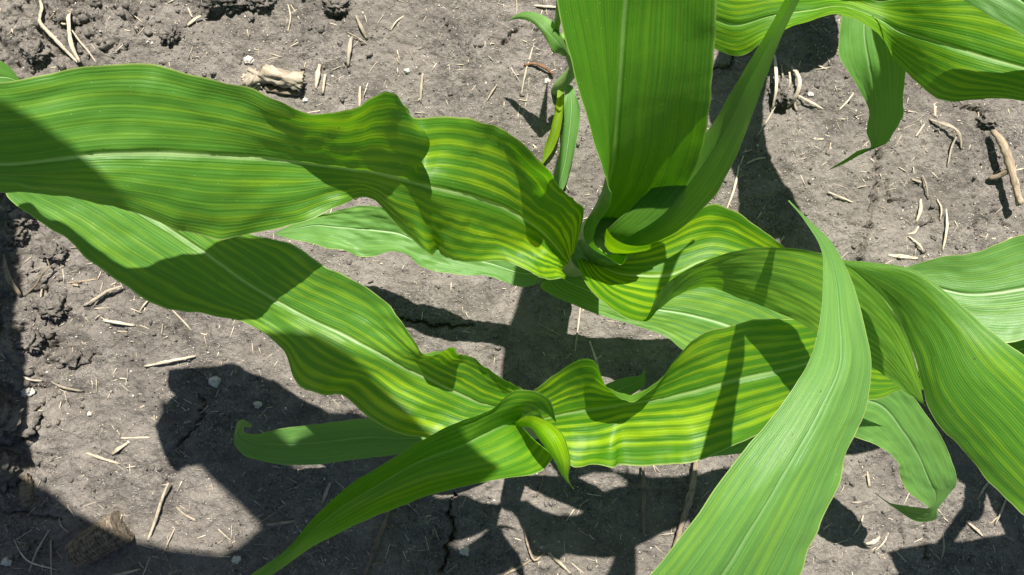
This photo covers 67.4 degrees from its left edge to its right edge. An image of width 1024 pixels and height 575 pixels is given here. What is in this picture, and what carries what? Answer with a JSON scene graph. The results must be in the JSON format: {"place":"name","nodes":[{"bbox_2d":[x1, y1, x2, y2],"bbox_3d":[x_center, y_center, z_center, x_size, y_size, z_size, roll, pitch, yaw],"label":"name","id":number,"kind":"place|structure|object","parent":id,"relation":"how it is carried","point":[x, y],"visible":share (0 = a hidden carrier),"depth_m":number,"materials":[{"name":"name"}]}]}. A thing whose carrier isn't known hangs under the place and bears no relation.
{"place":"outdoors","nodes":[
{"label":"outdoors","id":0,"kind":"place"},
{"bbox_2d":[0,0,1023,574],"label":"soil","id":1,"kind":"structure","parent":0,"point":[980,200],"depth_m":0.80,"materials":[{"name":"grey soil"}]},
{"bbox_2d":[0,556,11,565],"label":"pebble","id":2,"kind":"object","parent":1,"relation":"on","point":[5,561],"visible":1,"depth_m":0.79,"materials":[{"name":"grey stone"}]},
{"bbox_2d":[0,61,18,81],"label":"corn plant","id":3,"kind":"object","parent":1,"relation":"on","point":[7,74],"visible":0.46,"depth_m":0.68,"materials":[{"name":"green plant"}]},
{"bbox_2d":[0,449,19,493],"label":"soil clod","id":4,"kind":"object","parent":1,"relation":"on","point":[9,466],"visible":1,"depth_m":0.79,"materials":[{"name":"soil"}]},
{"bbox_2d":[2,254,21,296],"bbox_3d":[-0.517,-0.012,0.791,0.007,0.010,0.048,-25,90,0],"label":"wood sliver","id":5,"kind":"object","parent":1,"relation":"on","point":[8,277],"visible":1,"depth_m":0.79,"materials":[{"name":"brown wood"}]},
{"bbox_2d":[0,223,30,247],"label":"soil clod","id":6,"kind":"object","parent":1,"relation":"on","point":[11,236],"visible":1,"depth_m":0.79,"materials":[{"name":"grey soil"}]},
{"bbox_2d":[6,208,37,231],"bbox_3d":[-0.508,-0.070,0.797,0.034,0.026,0.026,0,90,0],"label":"soil clod","id":7,"kind":"object","parent":1,"relation":"on","point":[18,217],"visible":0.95,"depth_m":0.79,"materials":[{"name":"grey soil"}]},
{"bbox_2d":[0,401,44,446],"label":"soil clod","id":8,"kind":"object","parent":1,"relation":"on","point":[15,425],"visible":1,"depth_m":0.78,"materials":[{"name":"soil"}]},
{"bbox_2d":[18,472,34,509],"bbox_3d":[-0.502,0.210,0.794,0.014,0.016,0.041,0,90,0],"label":"stone","id":9,"kind":"object","parent":1,"relation":"on","point":[26,496],"depth_m":0.79,"materials":[{"name":"grey stone"}]},
{"bbox_2d":[20,387,34,398],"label":"pebble","id":10,"kind":"object","parent":1,"relation":"on","point":[25,393],"visible":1,"depth_m":0.80,"materials":[{"name":"white stone"}]},
{"bbox_2d":[13,327,45,353],"bbox_3d":[-0.497,0.055,0.792,0.032,0.019,0.028,0,90,0],"label":"soil clod","id":11,"kind":"object","parent":1,"relation":"on","point":[30,340],"visible":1,"depth_m":0.79,"materials":[{"name":"grey soil"}]},
{"bbox_2d":[22,376,43,381],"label":"straw piece","id":12,"kind":"object","parent":1,"relation":"on","point":[26,378],"visible":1,"depth_m":0.80,"materials":[{"name":"beige plant"}]},
{"bbox_2d":[14,541,56,569],"bbox_3d":[-0.497,0.280,0.795,0.056,0.008,0.007,34,90,0],"label":"straw sliver","id":13,"kind":"object","parent":1,"relation":"on","point":[22,555],"visible":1,"depth_m":0.79,"materials":[{"name":"beige plant"}]},
{"bbox_2d":[18,38,53,65],"bbox_3d":[-0.492,-0.243,0.793,0.034,0.024,0.025,-10,90,0],"label":"soil clod","id":14,"kind":"object","parent":1,"relation":"on","point":[38,51],"visible":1,"depth_m":0.79,"materials":[{"name":"grey soil"}]},
{"bbox_2d":[24,258,51,296],"bbox_3d":[-0.488,-0.009,0.792,0.016,0.013,0.049,28,90,0],"label":"dry twig","id":15,"kind":"object","parent":1,"relation":"on","point":[38,280],"visible":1,"depth_m":0.79,"materials":[{"name":"brown wood"}]},
{"bbox_2d":[29,528,50,572],"bbox_3d":[-0.492,0.274,0.795,0.003,0.006,0.053,25,90,0],"label":"straw piece","id":16,"kind":"object","parent":1,"relation":"on","point":[39,546],"visible":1,"depth_m":0.79,"materials":[{"name":"beige plant"}]},
{"bbox_2d":[50,540,51,574],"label":"straw sliver","id":17,"kind":"object","parent":1,"relation":"on","point":[51,557],"visible":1,"depth_m":0.80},
{"bbox_2d":[35,292,70,322],"bbox_3d":[-0.475,0.021,0.794,0.035,0.019,0.033,0,90,0],"label":"soil clod","id":18,"kind":"object","parent":1,"relation":"on","point":[52,306],"visible":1,"depth_m":0.79,"materials":[{"name":"grey soil"}]},
{"bbox_2d":[39,240,67,264],"bbox_3d":[-0.476,-0.036,0.796,0.029,0.020,0.025,35,90,0],"label":"soil clod","id":19,"kind":"object","parent":1,"relation":"on","point":[51,252],"visible":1,"depth_m":0.79,"materials":[{"name":"grey soil"}]},
{"bbox_2d":[38,0,77,62],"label":"fallen stalk","id":20,"kind":"object","parent":1,"relation":"on","point":[50,34],"visible":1,"depth_m":0.79,"materials":[{"name":"plant"}]},
{"bbox_2d":[51,381,81,391],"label":"straw piece","id":21,"kind":"object","parent":1,"relation":"on","point":[63,387],"visible":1,"depth_m":0.80,"materials":[{"name":"beige plant"}]},
{"bbox_2d":[59,348,92,369],"bbox_3d":[-0.457,0.075,0.805,0.036,0.026,0.031,24,90,0],"label":"soil clod","id":22,"kind":"object","parent":1,"relation":"on","point":[71,360],"visible":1,"depth_m":0.80,"materials":[{"name":"soil"}]},
{"bbox_2d":[59,8,96,62],"bbox_3d":[-0.453,-0.259,0.793,0.019,0.023,0.067,-25,90,0],"label":"husk piece","id":23,"kind":"object","parent":1,"relation":"on","point":[69,30],"visible":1,"depth_m":0.79,"materials":[{"name":"plant"}]},
{"bbox_2d":[67,278,96,285],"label":"straw piece","id":24,"kind":"object","parent":1,"relation":"on","point":[78,281],"visible":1,"depth_m":0.80,"materials":[{"name":"beige plant"}]},
{"bbox_2d":[65,510,134,567],"bbox_3d":[-0.425,0.261,0.790,0.058,0.037,0.037,-32,90,0],"label":"corn cob","id":25,"kind":"object","parent":1,"relation":"on","point":[106,535],"visible":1,"depth_m":0.78,"materials":[{"name":"brown plant"}]},
{"bbox_2d":[82,285,122,306],"bbox_3d":[-0.423,0.009,0.795,0.048,0.009,0.007,-31,90,0],"label":"husk piece","id":26,"kind":"object","parent":1,"relation":"on","point":[100,296],"visible":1,"depth_m":0.79,"materials":[{"name":"plant"}]},
{"bbox_2d":[86,452,120,464],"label":"husk piece","id":27,"kind":"object","parent":1,"relation":"on","point":[102,458],"visible":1,"depth_m":0.80,"materials":[{"name":"plant"}]},
{"bbox_2d":[103,319,134,326],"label":"straw piece","id":28,"kind":"object","parent":1,"relation":"on","point":[116,322],"visible":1,"depth_m":0.80,"materials":[{"name":"beige plant"}]},
{"bbox_2d":[111,442,128,455],"bbox_3d":[-0.408,0.167,0.796,0.022,0.006,0.004,-39,90,0],"label":"straw sliver","id":29,"kind":"object","parent":1,"relation":"on","point":[117,449],"visible":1,"depth_m":0.79,"materials":[{"name":"beige plant"}]},
{"bbox_2d":[112,559,143,574],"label":"straw piece","id":30,"kind":"object","parent":1,"relation":"on","point":[127,572],"visible":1,"depth_m":0.80,"materials":[{"name":"beige plant"}]},
{"bbox_2d":[121,437,150,438],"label":"straw sliver","id":31,"kind":"object","parent":1,"relation":"on","point":[135,437],"visible":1,"depth_m":0.80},
{"bbox_2d":[146,482,168,541],"bbox_3d":[-0.368,0.233,0.796,0.004,0.009,0.068,21,90,0],"label":"fallen stalk","id":32,"kind":"object","parent":1,"relation":"on","point":[157,513],"visible":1,"depth_m":0.80,"materials":[{"name":"plant"}]},
{"bbox_2d":[162,527,174,554],"bbox_3d":[-0.358,0.265,0.802,0.002,0.004,0.031,24,90,0],"label":"straw sliver","id":33,"kind":"object","parent":1,"relation":"on","point":[169,540],"visible":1,"depth_m":0.80,"materials":[{"name":"beige plant"}]},
{"bbox_2d":[158,21,180,45],"bbox_3d":[-0.356,-0.263,0.799,0.026,0.018,0.026,0,90,0],"label":"soil clod","id":34,"kind":"object","parent":1,"relation":"on","point":[169,34],"visible":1,"depth_m":0.80,"materials":[{"name":"grey soil"}]},
{"bbox_2d":[144,355,195,366],"bbox_3d":[-0.355,0.076,0.798,0.054,0.004,0.003,-11,90,0],"label":"straw piece","id":35,"kind":"object","parent":1,"relation":"on","point":[171,360],"visible":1,"depth_m":0.80,"materials":[{"name":"beige plant"}]},
{"bbox_2d":[172,310,191,331],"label":"straw piece","id":36,"kind":"object","parent":1,"relation":"on","point":[182,320],"visible":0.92,"depth_m":0.80,"materials":[{"name":"beige plant"}]},
{"bbox_2d":[176,505,196,521],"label":"straw piece","id":37,"kind":"object","parent":1,"relation":"on","point":[185,514],"visible":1,"depth_m":0.80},
{"bbox_2d":[187,7,200,25],"bbox_3d":[-0.332,-0.282,0.802,0.013,0.008,0.020,0,90,0],"label":"wood chip","id":38,"kind":"object","parent":1,"relation":"on","point":[193,19],"visible":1,"depth_m":0.80,"materials":[{"name":"wood"}]},
{"bbox_2d":[208,376,220,387],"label":"pebble","id":39,"kind":"object","parent":1,"relation":"on","point":[214,381],"visible":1,"depth_m":0.80,"materials":[{"name":"grey stone"}]},
{"bbox_2d":[200,0,249,15],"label":"soil clod","id":40,"kind":"object","parent":1,"relation":"on","point":[219,7],"visible":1,"depth_m":0.79,"materials":[{"name":"soil"}]},
{"bbox_2d":[231,555,240,563],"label":"pebble","id":41,"kind":"object","parent":1,"relation":"on","point":[236,559],"visible":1,"depth_m":0.80,"materials":[{"name":"grey stone"}]},
{"bbox_2d":[243,55,253,65],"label":"pebble","id":42,"kind":"object","parent":1,"relation":"on","point":[248,59],"visible":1,"depth_m":0.80,"materials":[{"name":"white stone"}]},
{"bbox_2d":[253,401,261,408],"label":"pebble","id":43,"kind":"object","parent":1,"relation":"on","point":[258,404],"visible":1,"depth_m":0.80,"materials":[{"name":"grey stone"}]},
{"bbox_2d":[247,0,276,13],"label":"soil clod","id":44,"kind":"object","parent":1,"relation":"on","point":[259,6],"visible":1,"depth_m":0.79,"materials":[{"name":"grey soil"}]},
{"bbox_2d":[239,64,305,95],"bbox_3d":[-0.248,-0.215,0.793,0.072,0.030,0.029,5,90,0],"label":"stalk stub","id":45,"kind":"object","parent":1,"relation":"on","point":[255,79],"visible":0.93,"depth_m":0.79,"materials":[{"name":"plant"}]},
{"bbox_2d":[266,519,295,525],"bbox_3d":[-0.240,0.244,0.796,0.031,0.005,0.007,0,90,0],"label":"straw sliver","id":46,"kind":"object","parent":1,"relation":"on","point":[279,523],"visible":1,"depth_m":0.80,"materials":[{"name":"beige plant"}]},
{"bbox_2d":[287,4,300,31],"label":"straw piece","id":47,"kind":"object","parent":1,"relation":"on","point":[290,16],"visible":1,"depth_m":0.80,"materials":[{"name":"beige plant"}]},
{"bbox_2d":[315,64,326,93],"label":"straw piece","id":48,"kind":"object","parent":1,"relation":"on","point":[317,74],"visible":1,"depth_m":0.80,"materials":[{"name":"beige plant"}]},
{"bbox_2d":[321,480,343,503],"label":"straw piece","id":49,"kind":"object","parent":1,"relation":"on","point":[325,494],"visible":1,"depth_m":0.80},
{"bbox_2d":[322,0,354,16],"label":"soil clod","id":50,"kind":"object","parent":1,"relation":"on","point":[336,8],"visible":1,"depth_m":0.80,"materials":[{"name":"grey soil"}]},
{"bbox_2d":[346,36,352,66],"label":"straw piece","id":51,"kind":"object","parent":1,"relation":"on","point":[349,48],"visible":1,"depth_m":0.80,"materials":[{"name":"beige plant"}]},
{"bbox_2d":[347,32,369,46],"bbox_3d":[-0.160,-0.259,0.799,0.028,0.004,0.002,32,90,0],"label":"straw sliver","id":52,"kind":"object","parent":1,"relation":"on","point":[359,38],"visible":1,"depth_m":0.80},
{"bbox_2d":[358,86,360,105],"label":"straw piece","id":53,"kind":"object","parent":1,"relation":"on","point":[359,97],"visible":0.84,"depth_m":0.80,"materials":[{"name":"beige plant"}]},
{"bbox_2d":[355,15,367,39],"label":"straw piece","id":54,"kind":"object","parent":1,"relation":"on","point":[361,27],"visible":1,"depth_m":0.80,"materials":[{"name":"beige plant"}]},
{"bbox_2d":[364,510,399,574],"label":"dry twig","id":55,"kind":"object","parent":1,"relation":"on","point":[382,528],"visible":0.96,"depth_m":0.79,"materials":[{"name":"brown wood"}]},
{"bbox_2d":[390,16,402,31],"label":"straw piece","id":56,"kind":"object","parent":1,"relation":"on","point":[396,21],"visible":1,"depth_m":0.80,"materials":[{"name":"beige plant"}]},
{"bbox_2d":[420,73,423,102],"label":"straw piece","id":57,"kind":"object","parent":1,"relation":"on","point":[421,82],"visible":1,"depth_m":0.80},
{"bbox_2d":[0,0,924,405],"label":"corn plant","id":58,"kind":"object","parent":1,"relation":"on","point":[654,242],"visible":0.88,"depth_m":0.44,"materials":[{"name":"green plant"}]},
{"bbox_2d":[459,546,468,555],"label":"pebble","id":59,"kind":"object","parent":1,"relation":"on","point":[463,551],"visible":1,"depth_m":0.80,"materials":[{"name":"grey stone"}]},
{"bbox_2d":[6,192,956,574],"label":"corn plant","id":60,"kind":"object","parent":1,"relation":"on","point":[446,420],"visible":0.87,"depth_m":0.52,"materials":[{"name":"green plant"}]},
{"bbox_2d":[0,1,1022,573],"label":"pale grit","id":61,"kind":"object","parent":1,"relation":"on","point":[564,327],"visible":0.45,"depth_m":0.80,"materials":[{"name":"grey stone"}]},
{"bbox_2d":[0,0,1023,574],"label":"soil crumbs","id":62,"kind":"object","parent":1,"relation":"on","point":[100,42],"visible":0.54,"depth_m":0.80,"materials":[{"name":"soil"}]},
{"bbox_2d":[0,0,1023,574],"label":"straw litter","id":63,"kind":"object","parent":1,"relation":"on","point":[440,314],"visible":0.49,"depth_m":0.80,"materials":[{"name":"beige plant"}]},
{"bbox_2d":[502,526,544,574],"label":"dry twig","id":64,"kind":"object","parent":1,"relation":"on","point":[527,562],"visible":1,"depth_m":0.79,"materials":[{"name":"brown wood"}]},
{"bbox_2d":[518,43,533,127],"bbox_3d":[0.015,-0.210,0.797,0.008,0.007,0.089,10,90,0],"label":"straw piece","id":65,"kind":"object","parent":1,"relation":"on","point":[523,85],"visible":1,"depth_m":0.80,"materials":[{"name":"beige plant"}]},
{"bbox_2d":[524,62,553,74],"bbox_3d":[0.028,-0.228,0.793,0.033,0.007,0.007,18,90,0],"label":"brown twig","id":66,"kind":"object","parent":1,"relation":"on","point":[541,66],"visible":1,"depth_m":0.79,"materials":[{"name":"brown wood"}]},
{"bbox_2d":[536,471,544,497],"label":"straw piece","id":67,"kind":"object","parent":1,"relation":"on","point":[540,485],"visible":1,"depth_m":0.80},
{"bbox_2d":[508,0,579,188],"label":"corn plant","id":68,"kind":"object","parent":1,"relation":"on","point":[567,105],"visible":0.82,"depth_m":0.77,"materials":[{"name":"green plant"}]},
{"bbox_2d":[533,5,555,7],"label":"straw piece","id":69,"kind":"object","parent":1,"relation":"on","point":[546,6],"visible":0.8,"depth_m":0.80,"materials":[{"name":"beige plant"}]},
{"bbox_2d":[548,540,571,574],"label":"straw piece","id":70,"kind":"object","parent":1,"relation":"on","point":[558,561],"visible":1,"depth_m":0.80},
{"bbox_2d":[574,308,580,353],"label":"straw piece","id":71,"kind":"object","parent":1,"relation":"on","point":[578,324],"visible":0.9,"depth_m":0.80,"materials":[{"name":"beige plant"}]},
{"bbox_2d":[589,341,600,373],"bbox_3d":[0.087,0.075,0.796,0.003,0.005,0.041,-17,90,0],"label":"straw sliver","id":72,"kind":"object","parent":1,"relation":"on","point":[595,357],"visible":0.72,"depth_m":0.80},
{"bbox_2d":[641,466,646,537],"bbox_3d":[0.135,0.221,0.792,0.006,0.018,0.080,0,90,0],"label":"fallen stalk","id":73,"kind":"object","parent":1,"relation":"on","point":[644,494],"visible":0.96,"depth_m":0.79,"materials":[{"name":"beige plant"}]},
{"bbox_2d":[673,461,698,545],"bbox_3d":[0.180,0.223,0.789,0.008,0.016,0.101,13,90,0],"label":"fallen stalk","id":74,"kind":"object","parent":1,"relation":"on","point":[689,498],"visible":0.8,"depth_m":0.79,"materials":[{"name":"beige plant"}]},
{"bbox_2d":[727,165,739,207],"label":"straw piece","id":75,"kind":"object","parent":1,"relation":"on","point":[734,187],"visible":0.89,"depth_m":0.80,"materials":[{"name":"beige plant"}]},
{"bbox_2d":[746,157,766,163],"bbox_3d":[0.255,-0.132,0.800,0.023,0.003,0.008,0,90,0],"label":"straw sliver","id":76,"kind":"object","parent":1,"relation":"on","point":[758,158],"visible":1,"depth_m":0.80,"materials":[{"name":"beige plant"}]},
{"bbox_2d":[650,200,870,574],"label":"corn plant","id":77,"kind":"object","parent":1,"relation":"on","point":[765,506],"visible":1,"depth_m":0.33,"materials":[{"name":"green plant"}]},
{"bbox_2d":[756,106,775,136],"bbox_3d":[0.264,-0.172,0.798,0.002,0.005,0.038,32,90,0],"label":"straw piece","id":78,"kind":"object","parent":1,"relation":"on","point":[767,120],"visible":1,"depth_m":0.80,"materials":[{"name":"beige plant"}]},
{"bbox_2d":[767,55,801,111],"bbox_3d":[0.282,-0.213,0.798,0.035,0.026,0.060,0,90,0],"label":"root clump","id":79,"kind":"object","parent":1,"relation":"on","point":[783,91],"visible":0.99,"depth_m":0.79,"materials":[{"name":"plant"}]},
{"bbox_2d":[799,95,822,109],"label":"straw piece","id":80,"kind":"object","parent":1,"relation":"on","point":[812,103],"visible":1,"depth_m":0.80,"materials":[{"name":"beige plant"}]},
{"bbox_2d":[828,191,853,202],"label":"straw piece","id":81,"kind":"object","parent":1,"relation":"on","point":[840,197],"visible":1,"depth_m":0.80,"materials":[{"name":"beige plant"}]},
{"bbox_2d":[838,93,853,110],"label":"straw piece","id":82,"kind":"object","parent":1,"relation":"on","point":[845,103],"visible":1,"depth_m":0.80,"materials":[{"name":"beige plant"}]},
{"bbox_2d":[853,515,863,535],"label":"straw piece","id":83,"kind":"object","parent":1,"relation":"on","point":[859,526],"visible":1,"depth_m":0.80,"materials":[{"name":"beige plant"}]},
{"bbox_2d":[827,0,905,170],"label":"corn plant","id":84,"kind":"object","parent":1,"relation":"on","point":[876,70],"visible":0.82,"depth_m":0.60,"materials":[{"name":"green plant"}]},
{"bbox_2d":[862,471,870,486],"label":"straw piece","id":85,"kind":"object","parent":1,"relation":"on","point":[868,480],"visible":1,"depth_m":0.80,"materials":[{"name":"beige plant"}]},
{"bbox_2d":[714,0,1023,101],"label":"corn plant","id":86,"kind":"object","parent":1,"relation":"on","point":[954,50],"visible":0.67,"depth_m":0.52,"materials":[{"name":"green plant"}]},
{"bbox_2d":[864,535,880,544],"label":"straw piece","id":87,"kind":"object","parent":1,"relation":"on","point":[875,540],"visible":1,"depth_m":0.80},
{"bbox_2d":[874,533,888,551],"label":"straw piece","id":88,"kind":"object","parent":1,"relation":"on","point":[883,542],"visible":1,"depth_m":0.80,"materials":[{"name":"beige plant"}]},
{"bbox_2d":[888,254,917,259],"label":"straw piece","id":89,"kind":"object","parent":1,"relation":"on","point":[899,256],"visible":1,"depth_m":0.80,"materials":[{"name":"beige plant"}]},
{"bbox_2d":[908,199,922,234],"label":"straw piece","id":90,"kind":"object","parent":1,"relation":"on","point":[920,209],"visible":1,"depth_m":0.80,"materials":[{"name":"beige plant"}]},
{"bbox_2d":[906,236,924,253],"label":"straw piece","id":91,"kind":"object","parent":1,"relation":"on","point":[920,246],"visible":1,"depth_m":0.79,"materials":[{"name":"beige plant"}]},
{"bbox_2d":[911,175,928,199],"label":"straw piece","id":92,"kind":"object","parent":1,"relation":"on","point":[919,181],"visible":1,"depth_m":0.80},
{"bbox_2d":[843,235,1023,514],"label":"corn plant","id":93,"kind":"object","parent":1,"relation":"on","point":[961,318],"visible":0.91,"depth_m":0.40,"materials":[{"name":"green plant"}]},
{"bbox_2d":[929,533,944,560],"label":"straw piece","id":94,"kind":"object","parent":1,"relation":"on","point":[943,550],"visible":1,"depth_m":0.80,"materials":[{"name":"beige plant"}]},
{"bbox_2d":[937,199,941,220],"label":"straw sliver","id":95,"kind":"object","parent":1,"relation":"on","point":[940,209],"visible":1,"depth_m":0.80,"materials":[{"name":"beige plant"}]},
{"bbox_2d":[942,209,948,250],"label":"straw piece","id":96,"kind":"object","parent":1,"relation":"on","point":[946,232],"visible":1,"depth_m":0.80,"materials":[{"name":"beige plant"}]},
{"bbox_2d":[929,118,962,167],"bbox_3d":[0.454,-0.154,0.794,0.024,0.010,0.055,-20,90,0],"label":"straw piece","id":97,"kind":"object","parent":1,"relation":"on","point":[957,131],"visible":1,"depth_m":0.79,"materials":[{"name":"beige plant"}]},
{"bbox_2d":[966,521,983,536],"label":"straw piece","id":98,"kind":"object","parent":1,"relation":"on","point":[975,528],"visible":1,"depth_m":0.80,"materials":[{"name":"beige plant"}]},
{"bbox_2d":[976,482,988,512],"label":"straw piece","id":99,"kind":"object","parent":1,"relation":"on","point":[983,488],"visible":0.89,"depth_m":0.80,"materials":[{"name":"beige plant"}]},
{"bbox_2d":[976,112,998,129],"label":"soil clod","id":100,"kind":"object","parent":1,"relation":"on","point":[987,120],"visible":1,"depth_m":0.79,"materials":[{"name":"grey soil"}]},
{"bbox_2d":[983,498,1006,526],"bbox_3d":[0.506,0.235,0.798,0.010,0.005,0.040,36,90,0],"label":"straw piece","id":101,"kind":"object","parent":1,"relation":"on","point":[1000,513],"visible":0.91,"depth_m":0.80,"materials":[{"name":"beige plant"}]},
{"bbox_2d":[988,129,1023,205],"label":"stick","id":102,"kind":"object","parent":1,"relation":"on","point":[1006,153],"visible":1,"depth_m":0.78,"materials":[{"name":"brown wood"}]}
]}

